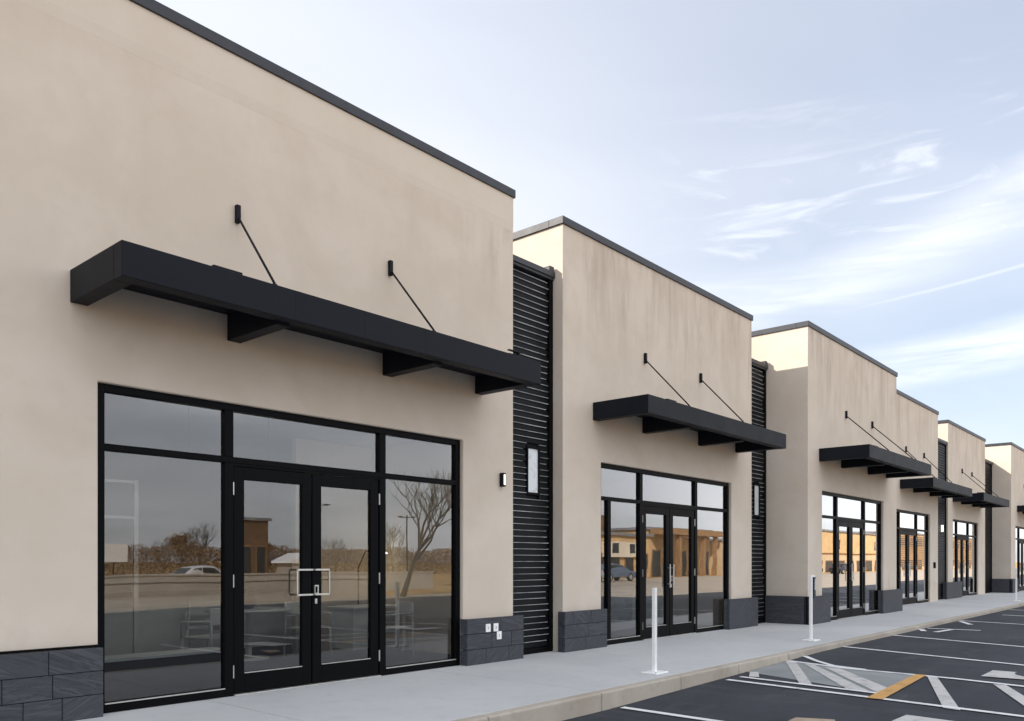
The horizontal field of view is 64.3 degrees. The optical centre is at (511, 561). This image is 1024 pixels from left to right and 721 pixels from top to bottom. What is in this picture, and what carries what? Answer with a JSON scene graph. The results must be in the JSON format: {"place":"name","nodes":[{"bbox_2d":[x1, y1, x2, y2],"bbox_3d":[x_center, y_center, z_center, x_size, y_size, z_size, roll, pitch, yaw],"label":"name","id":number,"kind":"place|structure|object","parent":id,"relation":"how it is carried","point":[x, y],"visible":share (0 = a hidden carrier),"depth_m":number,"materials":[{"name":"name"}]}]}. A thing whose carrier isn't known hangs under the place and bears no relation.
{"place":"outdoors","nodes":[
{"label":"outdoors","id":0,"kind":"place"},
{"bbox_2d":[105,479,137,652],"bbox_3d":[-6.308,0.145,10.386,0.050,2.590,3.060,0,0,41],"label":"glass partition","id":1,"kind":"object","parent":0,"point":[134,517],"visible":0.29,"depth_m":11.49,"materials":[{"name":"glass"}]},
{"bbox_2d":[244,594,256,608],"bbox_3d":[-3.902,0.583,12.004,0.280,0.220,0.280,0,0,41],"label":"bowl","id":2,"kind":"object","parent":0,"point":[250,601],"visible":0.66,"depth_m":11.92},
{"bbox_2d":[76,591,1023,720],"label":"walkway","id":3,"kind":"structure","parent":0,"point":[452,693],"depth_m":10.11,"materials":[{"name":"concrete"}]},
{"bbox_2d":[0,0,540,720],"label":"shop building","id":4,"kind":"structure","parent":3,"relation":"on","point":[216,250],"depth_m":9.04,"materials":[{"name":"beige paint"}]},
{"bbox_2d":[105,647,219,699],"bbox_3d":[-4.009,1.232,9.023,0.410,0.415,1.720,0,0,41],"label":"display ledge","id":5,"kind":"object","parent":4,"relation":"on","point":[135,674],"visible":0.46,"depth_m":8.95,"materials":[{"name":"white plastic"}]},
{"bbox_2d":[105,588,291,655],"bbox_3d":[-6.239,0.960,11.982,0.700,0.960,6.800,0,0,41],"label":"counter","id":6,"kind":"object","parent":4,"relation":"on","point":[161,615],"visible":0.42,"depth_m":12.63,"materials":[{"name":"white plastic"}]},
{"bbox_2d":[180,608,219,648],"bbox_3d":[-4.034,1.026,10.861,0.532,0.833,0.556,0,0,21],"label":"chair","id":7,"kind":"object","parent":4,"relation":"on","point":[213,619],"visible":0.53,"depth_m":10.63,"materials":[{"name":"white plastic"}]},
{"bbox_2d":[185,601,219,648],"bbox_3d":[-4.674,1.026,12.411,0.556,0.833,0.532,0,0,-19],"label":"chair","id":8,"kind":"object","parent":4,"relation":"on","point":[197,607],"visible":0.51,"depth_m":12.57,"materials":[{"name":"white plastic"}]},
{"bbox_2d":[204,606,291,660],"bbox_3d":[-3.906,1.067,12.075,1.240,0.746,1.240,0,0,41],"label":"round table","id":9,"kind":"object","parent":4,"relation":"on","point":[248,656],"visible":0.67,"depth_m":12.03,"materials":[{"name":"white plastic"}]},
{"bbox_2d":[268,418,268,460],"bbox_3d":[-3.572,-1.603,10.326,0.030,0.685,1.500,0,0,41],"label":"pendant light","id":10,"kind":"object","parent":4,"relation":"hanging from","point":[268,439],"visible":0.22,"depth_m":10.74,"materials":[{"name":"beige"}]},
{"bbox_2d":[233,466,312,693],"bbox_3d":[-2.685,0.200,9.166,0.110,2.460,1.017,0,0,41],"label":"door","id":11,"kind":"structure","parent":4,"relation":"in","point":[243,681],"depth_m":9.13,"materials":[{"name":"black metal"}]},
{"bbox_2d":[283,601,331,656],"bbox_3d":[-3.118,1.026,12.449,0.532,0.833,0.556,0,0,21],"label":"chair","id":12,"kind":"object","parent":4,"relation":"on","point":[295,607],"visible":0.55,"depth_m":12.44,"materials":[{"name":"white plastic"}]},
{"bbox_2d":[311,474,379,682],"bbox_3d":[-2.008,0.200,9.945,0.110,2.460,1.016,0,0,41],"label":"door","id":13,"kind":"structure","parent":4,"relation":"in","point":[320,672],"depth_m":9.88,"materials":[{"name":"black metal"}]},
{"bbox_2d":[326,604,405,650],"bbox_3d":[-2.306,1.070,13.002,0.700,0.740,1.100,0,0,41],"label":"desk","id":14,"kind":"object","parent":4,"relation":"on","point":[349,629],"visible":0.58,"depth_m":12.58,"materials":[{"name":"white plastic"}]},
{"bbox_2d":[358,550,387,604],"bbox_3d":[-2.370,0.609,13.462,0.695,1.662,0.280,0,0,26],"label":"floor lamp","id":15,"kind":"object","parent":4,"relation":"on","point":[358,574],"visible":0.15,"depth_m":13.54,"materials":[{"name":"black"}]},
{"bbox_2d":[386,601,414,656],"bbox_3d":[-1.838,1.026,12.397,0.532,0.833,0.556,0,0,-34],"label":"chair","id":16,"kind":"object","parent":4,"relation":"on","point":[405,608],"visible":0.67,"depth_m":12.43,"materials":[{"name":"white plastic"}]},
{"bbox_2d":[513,254,554,654],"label":"louvred wall","id":17,"kind":"structure","parent":3,"relation":"on","point":[533,461],"depth_m":12.88,"materials":[{"name":"metal"}]},
{"bbox_2d":[525,445,539,495],"bbox_3d":[0.322,-1.435,12.858,0.055,0.770,0.316,0,0,41],"label":"slot window","id":18,"kind":"structure","parent":17,"relation":"in","point":[532,473],"depth_m":12.85,"materials":[{"name":"white glass"}]},
{"bbox_2d":[641,588,667,674],"bbox_3d":[1.854,0.894,10.592,0.240,1.109,0.300,0,0,41],"label":"bollard","id":19,"kind":"object","parent":3,"relation":"on","point":[654,671],"visible":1,"depth_m":10.57,"materials":[{"name":"white metal"}]},
{"bbox_2d":[752,358,767,622],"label":"louvred wall","id":20,"kind":"structure","parent":3,"relation":"on","point":[759,369],"depth_m":19.17,"materials":[{"name":"metal"}]},
{"bbox_2d":[752,483,759,516],"bbox_3d":[5.708,-1.435,19.054,0.055,0.770,0.316,0,0,41],"label":"slot window","id":21,"kind":"structure","parent":20,"relation":"in","point":[756,501],"depth_m":19.06,"materials":[{"name":"white glass"}]},
{"bbox_2d":[801,575,819,640],"bbox_3d":[5.496,0.850,14.965,0.240,1.199,0.320,0,0,41],"label":"bollard","id":22,"kind":"object","parent":3,"relation":"on","point":[812,586],"visible":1,"depth_m":14.95,"materials":[{"name":"white metal"}]},
{"bbox_2d":[938,438,947,599],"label":"louvred wall","id":23,"kind":"structure","parent":3,"relation":"on","point":[942,519],"depth_m":31.46,"materials":[{"name":"black metal"}]},
{"bbox_2d":[985,459,992,592],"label":"louvred wall","id":24,"kind":"structure","parent":3,"relation":"on","point":[988,533],"depth_m":37.84,"materials":[{"name":"black metal"}]},
{"bbox_2d":[1012,568,1020,600],"bbox_3d":[18.629,0.850,30.088,0.240,1.199,0.300,0,0,41],"label":"bollard","id":25,"kind":"object","parent":3,"relation":"on","point":[1016,586],"visible":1,"depth_m":30.06,"materials":[{"name":"white metal"}]},
{"bbox_2d":[156,0,1023,448],"label":"sky","id":26,"kind":"structure","parent":0,"point":[852,169],"materials":[{"name":"blue"}]},
{"bbox_2d":[513,215,785,652],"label":"shop building","id":27,"kind":"structure","parent":0,"point":[659,438],"depth_m":15.05,"materials":[{"name":"beige paint"}]},
{"bbox_2d":[601,583,634,630],"bbox_3d":[2.028,0.930,16.920,0.680,0.940,1.080,0,0,41],"label":"counter","id":28,"kind":"object","parent":27,"relation":"on","point":[622,606],"visible":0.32,"depth_m":16.73,"materials":[{"name":"white plastic"}]},
{"bbox_2d":[611,581,663,624],"bbox_3d":[2.818,0.930,18.287,0.680,0.940,1.380,0,0,41],"label":"counter","id":29,"kind":"object","parent":27,"relation":"on","point":[659,586],"visible":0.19,"depth_m":18.26,"materials":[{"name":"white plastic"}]},
{"bbox_2d":[643,506,670,638],"bbox_3d":[2.725,0.200,15.387,0.114,2.460,0.994,0,0,41],"label":"door","id":30,"kind":"structure","parent":27,"relation":"in","point":[662,630],"depth_m":15.60,"materials":[{"name":"black metal"}]},
{"bbox_2d":[669,509,694,634],"bbox_3d":[3.387,0.200,16.149,0.114,2.460,0.994,0,0,41],"label":"door","id":31,"kind":"structure","parent":27,"relation":"in","point":[685,627],"depth_m":16.21,"materials":[{"name":"black metal"}]},
{"bbox_2d":[563,606,1023,720],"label":"parking lot","id":32,"kind":"structure","parent":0,"point":[970,669],"depth_m":10.42,"materials":[{"name":"grey asphalt"}]},
{"bbox_2d":[453,602,1023,720],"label":"kerb","id":33,"kind":"structure","parent":32,"relation":"on","point":[569,707],"depth_m":9.86,"materials":[{"name":"concrete"}]},
{"bbox_2d":[752,320,930,624],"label":"shop building","id":34,"kind":"structure","parent":0,"point":[837,467],"depth_m":19.71,"materials":[{"name":"beige paint"}]},
{"bbox_2d":[838,521,852,617],"bbox_3d":[8.485,0.200,20.794,0.114,2.460,1.004,0,0,41],"label":"door","id":35,"kind":"structure","parent":34,"relation":"in","point":[844,528],"depth_m":20.91,"materials":[{"name":"black metal"}]},
{"bbox_2d":[851,522,863,616],"bbox_3d":[9.154,0.200,21.563,0.114,2.460,1.004,0,0,41],"label":"door","id":36,"kind":"structure","parent":34,"relation":"in","point":[857,529],"depth_m":21.66,"materials":[{"name":"clear glass"}]},
{"bbox_2d":[896,389,971,604],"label":"shop building","id":37,"kind":"structure","parent":0,"point":[917,519],"depth_m":28.08,"materials":[{"name":"beige paint"}]},
{"bbox_2d":[900,530,909,604],"bbox_3d":[13.053,0.200,27.115,0.114,2.460,0.979,0,0,41],"label":"door","id":38,"kind":"structure","parent":37,"relation":"in","point":[904,574],"depth_m":27.28,"materials":[{"name":"clear glass"}]},
{"bbox_2d":[908,531,916,603],"bbox_3d":[13.706,0.200,27.866,0.114,2.460,0.979,0,0,41],"label":"door","id":39,"kind":"structure","parent":37,"relation":"in","point":[912,538],"depth_m":27.90,"materials":[{"name":"clear glass"}]},
{"bbox_2d":[938,419,1008,598],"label":"shop building","id":40,"kind":"structure","parent":0,"point":[965,523],"depth_m":33.92,"materials":[{"name":"beige paint"}]},
{"bbox_2d":[957,536,963,595],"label":"door","id":41,"kind":"structure","parent":40,"relation":"in","point":[960,565],"depth_m":33.79,"materials":[{"name":"black metal"}]},
{"bbox_2d":[963,537,967,595],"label":"door","id":42,"kind":"structure","parent":40,"relation":"in","point":[965,539],"depth_m":34.46,"materials":[{"name":"black metal"}]},
{"bbox_2d":[985,442,1023,592],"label":"shop building","id":43,"kind":"structure","parent":0,"point":[1007,459],"depth_m":38.18,"materials":[{"name":"beige paint"}]},
{"bbox_2d":[1020,541,1022,590],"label":"door","id":44,"kind":"structure","parent":43,"relation":"in","point":[1021,542],"depth_m":40.37,"materials":[{"name":"clear glass"}]},
{"bbox_2d":[1023,541,1023,589],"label":"door","id":45,"kind":"structure","parent":43,"relation":"in","point":[1023,541],"depth_m":40.79,"materials":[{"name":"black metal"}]}
]}

